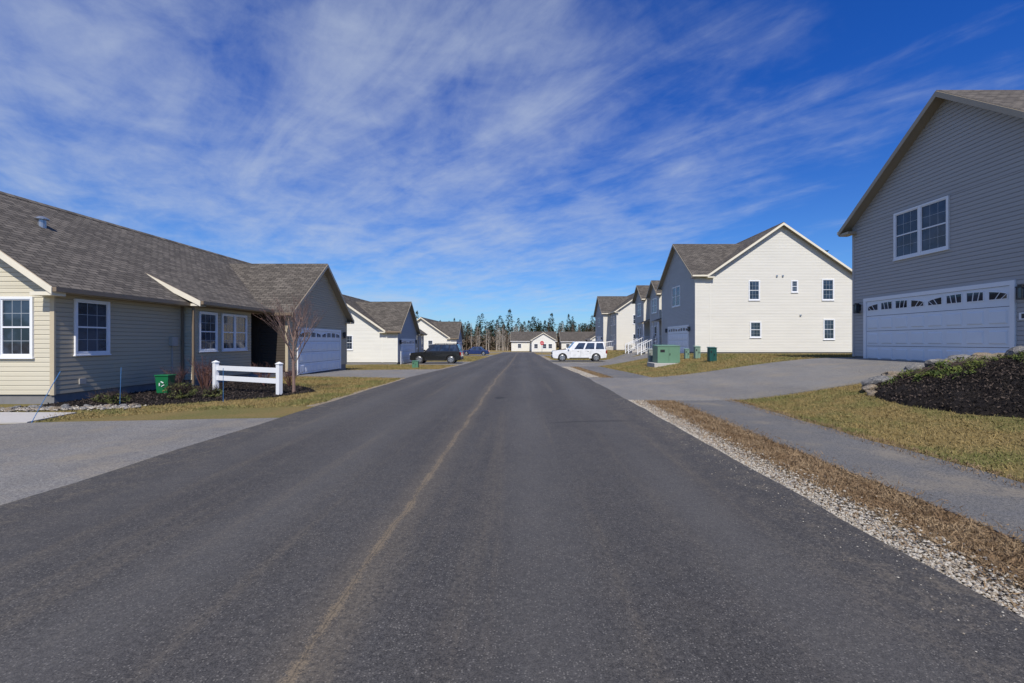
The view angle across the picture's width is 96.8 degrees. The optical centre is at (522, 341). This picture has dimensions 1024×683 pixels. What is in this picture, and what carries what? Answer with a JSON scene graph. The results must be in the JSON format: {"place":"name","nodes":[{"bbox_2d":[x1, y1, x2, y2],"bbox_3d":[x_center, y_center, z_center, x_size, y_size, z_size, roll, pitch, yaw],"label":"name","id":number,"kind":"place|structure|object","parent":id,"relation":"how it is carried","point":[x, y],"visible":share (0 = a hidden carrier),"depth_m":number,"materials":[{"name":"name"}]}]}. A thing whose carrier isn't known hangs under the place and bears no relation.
{"place":"outdoors","nodes":[
{"label":"outdoors","id":0,"kind":"place"},
{"bbox_2d":[0,418,278,504],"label":"driveway","id":1,"kind":"structure","parent":0,"point":[36,457],"depth_m":6.92,"materials":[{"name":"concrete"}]},
{"bbox_2d":[296,369,440,377],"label":"driveway","id":2,"kind":"structure","parent":0,"point":[381,373],"depth_m":23.16,"materials":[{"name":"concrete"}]},
{"bbox_2d":[403,362,469,364],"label":"driveway","id":3,"kind":"structure","parent":0,"point":[442,363],"depth_m":40.81,"materials":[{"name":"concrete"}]},
{"bbox_2d":[410,343,463,363],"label":"black suv","id":4,"kind":"object","parent":3,"relation":"on","point":[450,353],"visible":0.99,"depth_m":40.39,"materials":[{"name":"paint"}]},
{"bbox_2d":[463,347,489,354],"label":"blue sedan","id":5,"kind":"object","parent":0,"point":[476,350],"visible":0.94,"depth_m":75.60,"materials":[{"name":"paint"}]},
{"bbox_2d":[0,352,1023,682],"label":"road","id":6,"kind":"structure","parent":0,"point":[516,518],"depth_m":3.17,"materials":[{"name":"asphalt"}]},
{"bbox_2d":[0,342,1023,481],"bbox_3d":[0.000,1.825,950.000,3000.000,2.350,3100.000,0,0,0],"label":"ground","id":7,"kind":"structure","parent":0,"point":[267,412],"depth_m":9.56,"materials":[{"name":"plant"}]},
{"bbox_2d":[0,412,76,423],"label":"walkway","id":8,"kind":"structure","parent":7,"relation":"on","point":[14,417],"depth_m":9.53,"materials":[{"name":"concrete"}]},
{"bbox_2d":[17,381,316,409],"bbox_3d":[-9.309,1.610,14.950,5.491,0.060,8.699,0,0,0],"label":"mulch bed","id":9,"kind":"object","parent":7,"relation":"on","point":[173,401],"visible":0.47,"depth_m":13.06,"materials":[{"name":"brown wood"}]},
{"bbox_2d":[0,404,145,411],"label":"gravel","id":10,"kind":"structure","parent":9,"relation":"on","point":[73,407],"depth_m":10.61,"materials":[{"name":"gravel"}]},
{"bbox_2d":[88,388,114,401],"bbox_3d":[-10.904,1.405,11.898,0.718,0.434,0.605,0,0,0],"label":"green shrub","id":11,"kind":"object","parent":9,"relation":"on","point":[99,395],"visible":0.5,"depth_m":11.78,"materials":[{"name":"green plant"}]},
{"bbox_2d":[98,389,133,403],"bbox_3d":[-10.333,1.405,11.563,0.668,0.456,0.660,0,0,0],"label":"green shrub","id":12,"kind":"object","parent":9,"relation":"on","point":[118,397],"visible":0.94,"depth_m":11.53,"materials":[{"name":"green plant"}]},
{"bbox_2d":[154,374,176,392],"bbox_3d":[-11.000,1.300,14.000,0.440,0.560,0.340,0,0,0],"label":"green recycling bin","id":13,"kind":"object","parent":9,"relation":"on","point":[160,381],"visible":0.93,"depth_m":13.86,"materials":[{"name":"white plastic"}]},
{"bbox_2d":[162,378,197,398],"bbox_3d":[-9.554,1.306,12.686,0.844,0.682,0.960,0,0,0],"label":"green shrub","id":14,"kind":"object","parent":9,"relation":"on","point":[179,392],"visible":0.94,"depth_m":12.62,"materials":[{"name":"green plant"}]},
{"bbox_2d":[194,359,211,387],"bbox_3d":[-10.175,1.066,14.635,0.875,1.075,0.737,0,0,0],"label":"bare shrub","id":15,"kind":"object","parent":9,"relation":"on","point":[206,381],"visible":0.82,"depth_m":14.65,"materials":[{"name":"plant"}]},
{"bbox_2d":[188,354,217,388],"bbox_3d":[-10.564,0.979,15.012,0.966,1.252,1.060,0,0,-34],"label":"bare shrub","id":16,"kind":"object","parent":9,"relation":"on","point":[200,380],"visible":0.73,"depth_m":14.93,"materials":[{"name":"plant"}]},
{"bbox_2d":[201,382,226,397],"bbox_3d":[-8.814,1.387,12.871,0.697,0.467,0.674,0,0,0],"label":"green shrub","id":17,"kind":"object","parent":9,"relation":"on","point":[212,392],"visible":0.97,"depth_m":12.84,"materials":[{"name":"green plant"}]},
{"bbox_2d":[253,291,324,391],"bbox_3d":[-7.085,0.032,14.158,2.112,3.246,2.376,0,0,-23],"label":"young bare tree","id":18,"kind":"object","parent":9,"relation":"on","point":[292,354],"visible":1,"depth_m":14.13,"materials":[{"name":"brown plant"}]},
{"bbox_2d":[0,364,345,403],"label":"foundation","id":19,"kind":"object","parent":7,"relation":"on","point":[26,399],"visible":0.22,"depth_m":12.23,"materials":[{"name":"concrete"}]},
{"bbox_2d":[0,259,191,394],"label":"siding","id":20,"kind":"object","parent":19,"relation":"on","point":[24,376],"visible":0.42,"depth_m":11.58,"materials":[{"name":"plastic"}]},
{"bbox_2d":[325,268,352,321],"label":"soffit","id":21,"kind":"structure","parent":20,"relation":"attached to","point":[337,294],"depth_m":25.94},
{"bbox_2d":[0,251,204,305],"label":"rake trim","id":22,"kind":"structure","parent":21,"relation":"attached to","point":[28,274],"depth_m":11.24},
{"bbox_2d":[0,191,326,312],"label":"roof","id":23,"kind":"structure","parent":21,"relation":"attached to","point":[68,249],"depth_m":16.02,"materials":[{"name":"grey"}]},
{"bbox_2d":[34,216,49,227],"bbox_3d":[-14.750,-3.640,13.950,0.338,0.400,0.338,0,0,0],"label":"vent","id":24,"kind":"object","parent":23,"relation":"attached to","point":[42,221],"visible":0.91,"depth_m":13.88,"materials":[{"name":"metal"}]},
{"bbox_2d":[0,250,326,315],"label":"fascia","id":25,"kind":"structure","parent":21,"relation":"attached to","point":[156,298],"depth_m":14.55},
{"bbox_2d":[52,287,291,314],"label":"gutters","id":26,"kind":"object","parent":21,"relation":"attached to","point":[93,293],"visible":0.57,"depth_m":14.49,"materials":[{"name":"metal"}]},
{"bbox_2d":[286,264,353,323],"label":"wing rake trim","id":27,"kind":"structure","parent":21,"relation":"attached to","point":[315,283],"depth_m":23.94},
{"bbox_2d":[0,297,340,374],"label":"window frames","id":28,"kind":"structure","parent":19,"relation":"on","point":[76,352],"depth_m":12.86,"materials":[{"name":"plastic"}]},
{"bbox_2d":[3,300,244,353],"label":"muntins","id":29,"kind":"object","parent":28,"relation":"attached to","point":[87,339],"visible":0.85,"depth_m":12.39,"materials":[{"name":"plastic"}]},
{"bbox_2d":[3,300,344,353],"bbox_3d":[-13.682,-0.365,19.600,6.335,1.430,16.052,0,0,0],"label":"window glass","id":30,"kind":"object","parent":28,"relation":"in","point":[96,321],"visible":0.81,"depth_m":12.52,"materials":[{"name":"glass"}]},
{"bbox_2d":[299,330,339,373],"bbox_3d":[-10.660,0.515,24.100,0.036,2.116,4.888,0,0,0],"label":"garage door","id":31,"kind":"structure","parent":28,"relation":"attached to","point":[324,348],"depth_m":23.84,"materials":[{"name":"metal"}]},
{"bbox_2d":[50,296,346,394],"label":"corner boards","id":32,"kind":"object","parent":19,"relation":"on","point":[53,341],"visible":0.62,"depth_m":11.58,"materials":[{"name":"beige"}]},
{"bbox_2d":[56,273,345,393],"bbox_3d":[-11.314,-1.314,19.600,1.272,5.329,16.000,0,0,0],"label":"siding front","id":33,"kind":"object","parent":19,"relation":"on","point":[141,333],"visible":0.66,"depth_m":14.31,"materials":[{"name":"plastic"}]},
{"bbox_2d":[78,337,177,383],"bbox_3d":[-11.880,0.625,13.910,0.120,1.550,3.380,0,0,0],"label":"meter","id":34,"kind":"object","parent":33,"relation":"attached to","point":[173,341],"visible":0.86,"depth_m":15.40,"materials":[{"name":"metal"}]},
{"bbox_2d":[181,306,194,383],"bbox_3d":[-11.725,0.125,15.930,0.426,2.750,0.079,0,0,-10],"label":"downspout","id":35,"kind":"object","parent":33,"relation":"attached to","point":[193,338],"visible":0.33,"depth_m":15.93,"materials":[{"name":"metal"}]},
{"bbox_2d":[34,376,399,421],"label":"lawn grass","id":36,"kind":"structure","parent":7,"relation":"on","point":[307,399],"depth_m":12.10,"materials":[{"name":"plant"}]},
{"bbox_2d":[212,360,282,394],"bbox_3d":[-8.550,1.151,14.075,2.964,1.098,0.160,0,0,22],"label":"white rail fence","id":37,"kind":"object","parent":7,"relation":"on","point":[277,380],"visible":0.87,"depth_m":13.98,"materials":[{"name":"plastic"}]},
{"bbox_2d":[251,313,284,370],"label":"side wall","id":38,"kind":"structure","parent":7,"relation":"on","point":[267,344],"depth_m":20.68,"materials":[{"name":"plastic"}]},
{"bbox_2d":[311,378,403,405],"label":"gravel verge","id":39,"kind":"structure","parent":7,"relation":"on","point":[333,399],"depth_m":13.57,"materials":[{"name":"gravel"}]},
{"bbox_2d":[346,362,411,364],"bbox_3d":[-15.775,2.495,46.900,10.110,1.450,15.960,0,0,0],"label":"foundation","id":40,"kind":"object","parent":7,"relation":"on","point":[366,363],"visible":0.11,"depth_m":38.92,"materials":[{"name":"concrete"}]},
{"bbox_2d":[347,307,395,361],"bbox_3d":[-15.786,-1.173,46.900,10.172,5.885,16.044,0,0,0],"label":"siding","id":41,"kind":"object","parent":40,"relation":"on","point":[367,339],"visible":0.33,"depth_m":38.88,"materials":[{"name":"plastic"}]},
{"bbox_2d":[347,335,422,363],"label":"window frames","id":42,"kind":"structure","parent":41,"relation":"attached to","point":[401,342],"depth_m":40.69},
{"bbox_2d":[347,336,422,348],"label":"window glass","id":43,"kind":"object","parent":42,"relation":"in","point":[400,342],"visible":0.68,"depth_m":40.41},
{"bbox_2d":[401,340,413,363],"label":"garage door","id":44,"kind":"structure","parent":42,"relation":"attached to","point":[405,349],"depth_m":41.81,"materials":[{"name":"metal"}]},
{"bbox_2d":[410,304,419,333],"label":"soffit","id":45,"kind":"structure","parent":41,"relation":"attached to","point":[414,320],"depth_m":44.28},
{"bbox_2d":[342,294,425,333],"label":"roof","id":46,"kind":"structure","parent":45,"relation":"attached to","point":[389,316],"depth_m":40.85,"materials":[{"name":"grey"}]},
{"bbox_2d":[398,310,423,361],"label":"siding front","id":47,"kind":"object","parent":40,"relation":"on","point":[408,331],"visible":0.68,"depth_m":42.97,"materials":[{"name":"plastic"}]},
{"bbox_2d":[346,364,455,369],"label":"lawn grass","id":48,"kind":"structure","parent":7,"relation":"on","point":[380,367],"depth_m":32.08,"materials":[{"name":"plant"}]},
{"bbox_2d":[510,332,556,350],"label":"white bungalow","id":49,"kind":"object","parent":7,"relation":"on","point":[520,341],"visible":0.6,"depth_m":133.51,"materials":[{"name":"white"}]},
{"bbox_2d":[530,332,555,351],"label":"white bungalow","id":50,"kind":"object","parent":7,"relation":"on","point":[548,345],"visible":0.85,"depth_m":125.98,"materials":[{"name":"white"}]},
{"bbox_2d":[558,332,594,348],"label":"white bungalow","id":51,"kind":"object","parent":7,"relation":"on","point":[566,339],"visible":0.41,"depth_m":131.63,"materials":[{"name":"white"}]},
{"bbox_2d":[545,350,627,359],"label":"lawn grass","id":52,"kind":"structure","parent":7,"relation":"on","point":[610,355],"depth_m":54.51,"materials":[{"name":"plant"}]},
{"bbox_2d":[572,366,612,377],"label":"dead grass","id":53,"kind":"structure","parent":7,"relation":"on","point":[591,372],"depth_m":24.31,"materials":[{"name":"plant"}]},
{"bbox_2d":[416,250,829,350],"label":"distant woods","id":54,"kind":"object","parent":7,"relation":"on","point":[498,339],"visible":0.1,"depth_m":157.76,"materials":[{"name":"green plant"}]},
{"bbox_2d":[629,345,652,353],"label":"steps","id":55,"kind":"structure","parent":7,"relation":"on","point":[639,349],"depth_m":48.90,"materials":[{"name":"concrete"}]},
{"bbox_2d":[625,322,661,354],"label":"railing","id":56,"kind":"object","parent":55,"relation":"on","point":[652,341],"visible":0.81,"depth_m":45.09,"materials":[{"name":"white plastic"}]},
{"bbox_2d":[647,345,679,367],"bbox_3d":[8.150,0.893,25.800,1.750,1.419,1.500,0,0,0],"label":"transformer box","id":57,"kind":"object","parent":7,"relation":"on","point":[664,355],"visible":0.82,"depth_m":25.30,"materials":[{"name":"metal"}]},
{"bbox_2d":[707,347,716,360],"bbox_3d":[9.550,0.634,22.893,0.413,0.733,0.386,0,0,0],"label":"utility pedestal","id":58,"kind":"object","parent":7,"relation":"on","point":[711,353],"visible":0.94,"depth_m":22.74,"materials":[{"name":"paint"}]},
{"bbox_2d":[602,353,853,376],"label":"lawn grass","id":59,"kind":"structure","parent":7,"relation":"on","point":[793,355],"depth_m":22.39,"materials":[{"name":"plant"}]},
{"bbox_2d":[689,352,851,353],"bbox_3d":[19.200,1.475,45.200,11.960,1.350,20.960,0,0,0],"label":"foundation","id":60,"kind":"object","parent":7,"relation":"on","point":[778,352],"depth_m":34.72,"materials":[{"name":"concrete"}]},
{"bbox_2d":[635,251,694,351],"bbox_3d":[13.739,-3.692,45.200,1.122,8.983,21.000,0,0,0],"label":"siding front","id":61,"kind":"object","parent":60,"relation":"on","point":[678,274],"visible":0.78,"depth_m":39.40,"materials":[{"name":"plastic"}]},
{"bbox_2d":[668,327,687,352],"bbox_3d":[13.160,-0.125,38.550,0.036,2.136,4.888,0,0,0],"label":"garage door","id":62,"kind":"structure","parent":61,"relation":"attached to","point":[677,338],"depth_m":38.10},
{"bbox_2d":[635,275,851,350],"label":"corner boards","id":63,"kind":"object","parent":60,"relation":"on","point":[695,314],"visible":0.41,"depth_m":34.67,"materials":[{"name":"beige"}]},
{"bbox_2d":[645,226,851,351],"bbox_3d":[19.211,-4.029,45.200,12.022,9.658,21.044,0,0,0],"label":"siding","id":64,"kind":"object","parent":60,"relation":"on","point":[777,309],"visible":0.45,"depth_m":34.68,"materials":[{"name":"plastic"}]},
{"bbox_2d":[637,279,834,348],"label":"window frames","id":65,"kind":"structure","parent":64,"relation":"attached to","point":[749,299],"depth_m":34.65,"materials":[{"name":"plastic"}]},
{"bbox_2d":[638,280,832,340],"bbox_3d":[14.773,-2.375,43.101,9.348,4.650,22.790,0,0,-25],"label":"window glass","id":66,"kind":"object","parent":65,"relation":"in","point":[755,295],"visible":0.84,"depth_m":34.67,"materials":[{"name":"glass"}]},
{"bbox_2d":[632,225,851,302],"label":"soffit","id":67,"kind":"structure","parent":64,"relation":"attached to","point":[672,254],"depth_m":39.84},
{"bbox_2d":[636,222,804,324],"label":"fascia","id":68,"kind":"structure","parent":67,"relation":"attached to","point":[695,276],"depth_m":35.82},
{"bbox_2d":[632,244,696,303],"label":"wing rake trim","id":69,"kind":"structure","parent":68,"relation":"attached to","point":[691,277],"depth_m":41.31,"materials":[{"name":"white"}]},
{"bbox_2d":[637,222,784,322],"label":"roof","id":70,"kind":"structure","parent":68,"relation":"attached to","point":[702,259],"depth_m":37.20,"materials":[{"name":"grey"}]},
{"bbox_2d":[706,223,851,277],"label":"rake trim","id":71,"kind":"structure","parent":68,"relation":"attached to","point":[796,232],"depth_m":34.32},
{"bbox_2d":[630,400,1023,619],"bbox_3d":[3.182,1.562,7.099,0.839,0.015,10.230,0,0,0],"label":"gravel","id":72,"kind":"structure","parent":7,"relation":"on","point":[937,567],"depth_m":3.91,"materials":[{"name":"gravel"}]},
{"bbox_2d":[632,400,1023,611],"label":"dead grass","id":73,"kind":"structure","parent":7,"relation":"on","point":[940,551],"depth_m":4.03,"materials":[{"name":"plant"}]},
{"bbox_2d":[648,399,1023,588],"bbox_3d":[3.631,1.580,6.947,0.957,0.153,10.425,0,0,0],"label":"dead grass","id":74,"kind":"structure","parent":7,"relation":"on","point":[715,426],"depth_m":4.61,"materials":[{"name":"plant"}]},
{"bbox_2d":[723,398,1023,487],"bbox_3d":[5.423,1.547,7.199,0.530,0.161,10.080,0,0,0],"label":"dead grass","id":75,"kind":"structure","parent":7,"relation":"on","point":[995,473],"depth_m":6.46,"materials":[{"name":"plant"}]},
{"bbox_2d":[861,375,892,385],"bbox_3d":[8.658,0.965,11.002,0.440,0.270,0.721,-12,6,-35],"label":"landscape boulder","id":76,"kind":"object","parent":7,"relation":"on","point":[875,380],"visible":0.57,"depth_m":10.95,"materials":[{"name":"grey stone"}]},
{"bbox_2d":[732,382,1023,481],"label":"lawn grass","id":77,"kind":"structure","parent":7,"relation":"on","point":[857,418],"depth_m":7.76,"materials":[{"name":"plant"}]},
{"bbox_2d":[873,359,1023,417],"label":"mulch mound","id":78,"kind":"object","parent":7,"relation":"on","point":[904,401],"visible":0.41,"depth_m":8.55,"materials":[{"name":"brown plant"}]},
{"bbox_2d":[877,354,1005,386],"bbox_3d":[9.329,0.660,10.089,2.101,0.801,1.768,0,0,-24],"label":"juniper shrub","id":79,"kind":"object","parent":78,"relation":"on","point":[936,368],"visible":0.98,"depth_m":9.88,"materials":[{"name":"plant"}]},
{"bbox_2d":[872,357,1023,416],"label":"bark chips","id":80,"kind":"object","parent":78,"relation":"on","point":[1005,371],"visible":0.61,"depth_m":8.83,"materials":[{"name":"wood"}]},
{"bbox_2d":[966,352,997,359],"bbox_3d":[10.740,0.419,10.582,0.615,0.328,0.482,0,0,-28],"label":"landscape boulder","id":81,"kind":"object","parent":78,"relation":"on","point":[978,354],"visible":0.41,"depth_m":10.49,"materials":[{"name":"beige stone"}]},
{"bbox_2d":[985,350,1023,361],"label":"juniper shrub","id":82,"kind":"object","parent":78,"relation":"on","point":[1019,355],"visible":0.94,"depth_m":9.71,"materials":[{"name":"plant"}]},
{"bbox_2d":[1004,346,1023,356],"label":"landscape boulder","id":83,"kind":"object","parent":78,"relation":"on","point":[1012,350],"visible":0.45,"depth_m":10.34,"materials":[{"name":"grey stone"}]},
{"bbox_3d":[18.625,1.225,10.300,12.010,1.350,13.960,0,0,0],"label":"foundation","id":84,"kind":"object","parent":7,"relation":"on","visible":0},
{"bbox_2d":[852,227,855,356],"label":"corner boards","id":85,"kind":"object","parent":84,"relation":"on","point":[853,293],"visible":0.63,"depth_m":17.26,"materials":[{"name":"beige"}]},
{"bbox_2d":[854,99,1023,355],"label":"siding front","id":86,"kind":"object","parent":84,"relation":"on","point":[968,159],"visible":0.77,"depth_m":13.14,"materials":[{"name":"plastic"}]},
{"bbox_2d":[853,284,1023,317],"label":"lanterns","id":87,"kind":"object","parent":86,"relation":"attached to","point":[1016,287],"visible":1,"depth_m":11.40,"materials":[{"name":"black metal"}]},
{"bbox_2d":[863,195,1016,357],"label":"window frames","id":88,"kind":"structure","parent":86,"relation":"attached to","point":[1012,284],"depth_m":13.90,"materials":[{"name":"plastic"}]},
{"bbox_2d":[897,211,943,254],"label":"muntins","id":89,"kind":"object","parent":88,"relation":"attached to","point":[910,233],"visible":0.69,"depth_m":14.72,"materials":[{"name":"plastic"}]},
{"bbox_2d":[867,286,1008,360],"bbox_3d":[12.560,-0.375,14.150,0.036,2.136,4.888,0,0,0],"label":"garage door","id":90,"kind":"structure","parent":88,"relation":"attached to","point":[941,339],"depth_m":13.70,"materials":[{"name":"metal"}]},
{"bbox_2d":[867,285,1008,347],"bbox_3d":[12.587,-0.365,14.150,0.018,2.170,4.900,0,0,0],"label":"door gap","id":91,"kind":"object","parent":90,"relation":"attached to","point":[950,328],"depth_m":13.36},
{"bbox_2d":[854,200,1023,312],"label":"window glass","id":92,"kind":"object","parent":88,"relation":"in","point":[932,220],"visible":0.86,"depth_m":14.11,"materials":[{"name":"glass"}]},
{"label":"foundation","id":93,"kind":"object","parent":7,"relation":"on","visible":0},
{"bbox_2d":[596,303,615,349],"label":"siding front","id":94,"kind":"object","parent":93,"relation":"on","point":[599,331],"visible":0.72,"depth_m":74.84,"materials":[{"name":"plastic"}]},
{"bbox_2d":[604,301,634,349],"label":"siding","id":95,"kind":"object","parent":93,"relation":"on","point":[625,327],"visible":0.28,"depth_m":68.98,"materials":[{"name":"plastic"}]},
{"bbox_2d":[594,299,597,316],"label":"soffit","id":96,"kind":"structure","parent":95,"relation":"attached to","point":[596,308],"depth_m":80.30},
{"bbox_2d":[597,293,633,312],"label":"roof","id":97,"kind":"structure","parent":96,"relation":"on","point":[608,304],"depth_m":76.08,"materials":[{"name":"grey"}]},
{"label":"foundation","id":98,"kind":"object","parent":7,"relation":"on","visible":0},
{"bbox_2d":[417,319,455,349],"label":"siding","id":99,"kind":"object","parent":98,"relation":"on","point":[435,335],"visible":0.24,"depth_m":73.58,"materials":[{"name":"plastic"}]},
{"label":"soffit","id":100,"kind":"object","parent":99,"relation":"attached to","visible":0},
{"bbox_2d":[421,317,460,337],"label":"roof","id":101,"kind":"structure","parent":100,"relation":"attached to","point":[451,329],"depth_m":75.65,"materials":[{"name":"grey"}]},
{"bbox_2d":[0,0,1023,335],"label":"sky","id":102,"kind":"structure","parent":0,"point":[463,160],"materials":[{"name":"blue"}]},
{"bbox_2d":[549,352,640,361],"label":"driveway","id":103,"kind":"structure","parent":0,"point":[626,355],"depth_m":47.31,"materials":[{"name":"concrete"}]},
{"bbox_2d":[551,341,606,361],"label":"white suv","id":104,"kind":"object","parent":103,"relation":"on","point":[595,351],"visible":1,"depth_m":45.71,"materials":[{"name":"paint"}]},
{"bbox_2d":[580,366,649,377],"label":"sidewalk","id":105,"kind":"structure","parent":0,"point":[611,372],"depth_m":23.47,"materials":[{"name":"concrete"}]},
{"bbox_2d":[552,353,690,366],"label":"driveway","id":106,"kind":"structure","parent":0,"point":[583,364],"depth_m":36.71,"materials":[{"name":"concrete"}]},
{"bbox_2d":[587,358,924,400],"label":"driveway","id":107,"kind":"structure","parent":0,"point":[781,378],"depth_m":14.36,"materials":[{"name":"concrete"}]},
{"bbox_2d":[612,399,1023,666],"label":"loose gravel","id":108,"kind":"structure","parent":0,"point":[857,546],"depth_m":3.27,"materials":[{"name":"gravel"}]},
{"bbox_2d":[676,400,1023,543],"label":"sidewalk","id":109,"kind":"structure","parent":0,"point":[997,500],"depth_m":5.61,"materials":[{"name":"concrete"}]},
{"bbox_3d":[18.636,-3.764,10.300,12.072,8.628,14.044,0,0,0],"label":"siding","id":110,"kind":"object","parent":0,"visible":0},
{"bbox_2d":[841,97,944,233],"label":"soffit","id":111,"kind":"structure","parent":110,"relation":"attached to","point":[934,106],"depth_m":15.11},
{"bbox_2d":[936,90,1023,110],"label":"fascia","id":112,"kind":"structure","parent":111,"relation":"attached to","point":[981,100],"depth_m":12.12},
{"bbox_2d":[838,91,1023,236],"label":"wing rake trim","id":113,"kind":"structure","parent":112,"relation":"attached to","point":[995,108],"depth_m":13.68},
{"bbox_2d":[939,90,1023,109],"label":"roof","id":114,"kind":"structure","parent":110,"relation":"on","point":[1012,98],"depth_m":12.71,"materials":[{"name":"grey"}]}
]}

